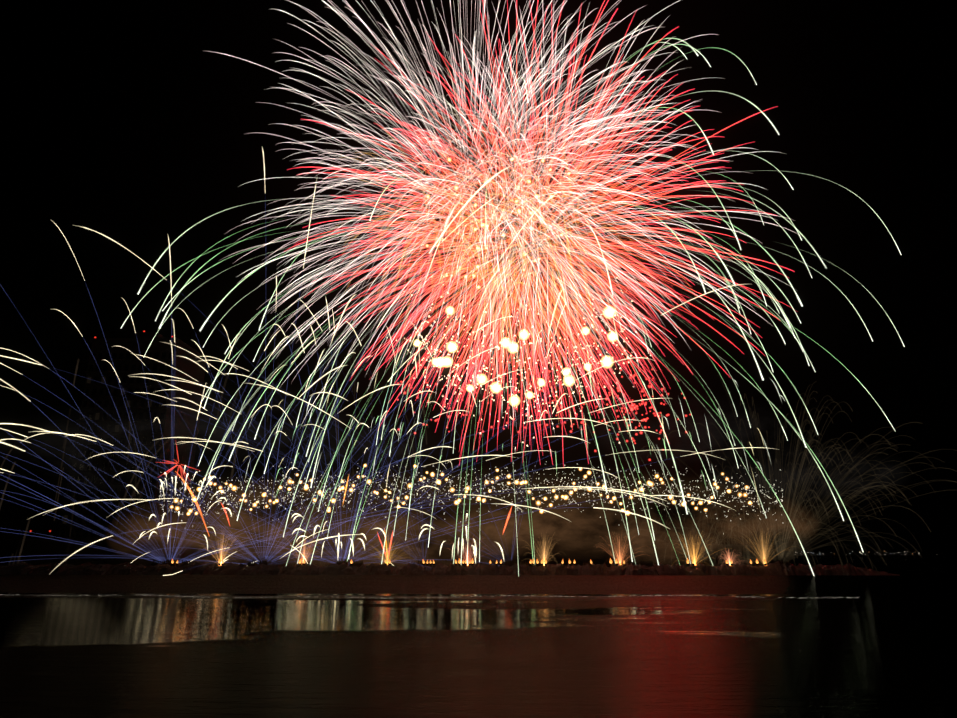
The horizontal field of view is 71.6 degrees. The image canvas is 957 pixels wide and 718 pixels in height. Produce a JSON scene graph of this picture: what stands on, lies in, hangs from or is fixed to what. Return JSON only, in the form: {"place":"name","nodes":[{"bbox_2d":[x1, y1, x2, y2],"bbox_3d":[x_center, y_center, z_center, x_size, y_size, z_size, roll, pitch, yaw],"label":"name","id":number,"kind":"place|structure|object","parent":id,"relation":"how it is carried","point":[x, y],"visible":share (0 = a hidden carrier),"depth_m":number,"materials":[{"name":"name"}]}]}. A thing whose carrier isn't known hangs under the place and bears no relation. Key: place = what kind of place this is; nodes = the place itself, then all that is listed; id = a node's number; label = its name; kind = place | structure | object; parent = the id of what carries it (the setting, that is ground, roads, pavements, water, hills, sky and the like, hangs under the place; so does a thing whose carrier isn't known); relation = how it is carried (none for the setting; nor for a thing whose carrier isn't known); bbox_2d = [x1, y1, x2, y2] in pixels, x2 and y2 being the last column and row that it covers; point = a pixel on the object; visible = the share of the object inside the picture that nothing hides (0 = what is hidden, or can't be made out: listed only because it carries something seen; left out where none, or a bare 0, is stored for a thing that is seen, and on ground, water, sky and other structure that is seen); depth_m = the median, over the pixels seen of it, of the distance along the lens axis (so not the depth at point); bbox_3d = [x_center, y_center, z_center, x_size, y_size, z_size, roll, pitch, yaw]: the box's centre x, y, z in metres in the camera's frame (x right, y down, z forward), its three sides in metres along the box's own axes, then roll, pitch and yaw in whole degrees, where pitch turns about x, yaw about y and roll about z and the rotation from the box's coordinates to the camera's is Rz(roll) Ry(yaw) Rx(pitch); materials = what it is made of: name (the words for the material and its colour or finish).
{"place":"outdoors","nodes":[
{"label":"outdoors","id":0,"kind":"place"},
{"bbox_2d":[0,556,956,717],"bbox_3d":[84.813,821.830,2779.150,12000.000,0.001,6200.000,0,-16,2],"label":"lake water","id":1,"kind":"structure","parent":0,"point":[634,646],"depth_m":28.91,"materials":[{"name":"black liquid"}]},
{"bbox_2d":[1,594,857,598],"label":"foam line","id":2,"kind":"object","parent":1,"relation":"on","point":[422,597],"visible":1,"depth_m":60.97,"materials":[{"name":"white liquid"}]},
{"bbox_2d":[0,561,896,575],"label":"breakwater","id":3,"kind":"object","parent":1,"relation":"in","point":[230,568],"visible":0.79,"depth_m":126.11,"materials":[{"name":"black stone"}]},
{"bbox_2d":[171,563,766,566],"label":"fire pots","id":4,"kind":"object","parent":3,"relation":"on","point":[220,564],"visible":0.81,"depth_m":127.00,"materials":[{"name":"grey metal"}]},
{"bbox_2d":[171,558,765,563],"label":"lights","id":5,"kind":"object","parent":4,"relation":"on","point":[472,561],"visible":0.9,"depth_m":127.04},
{"bbox_2d":[151,560,790,565],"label":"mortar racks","id":6,"kind":"object","parent":3,"relation":"on","point":[251,563],"visible":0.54,"depth_m":129.52,"materials":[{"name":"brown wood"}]},
{"bbox_2d":[0,536,956,555],"bbox_3d":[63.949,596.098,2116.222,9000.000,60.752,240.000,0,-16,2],"label":"shore hills","id":7,"kind":"structure","parent":0,"point":[549,546],"depth_m":2129.90,"materials":[{"name":"brown"}]},
{"bbox_2d":[0,0,956,548],"label":"sky","id":8,"kind":"structure","parent":0,"point":[620,272],"materials":[{"name":"black"}]}
]}

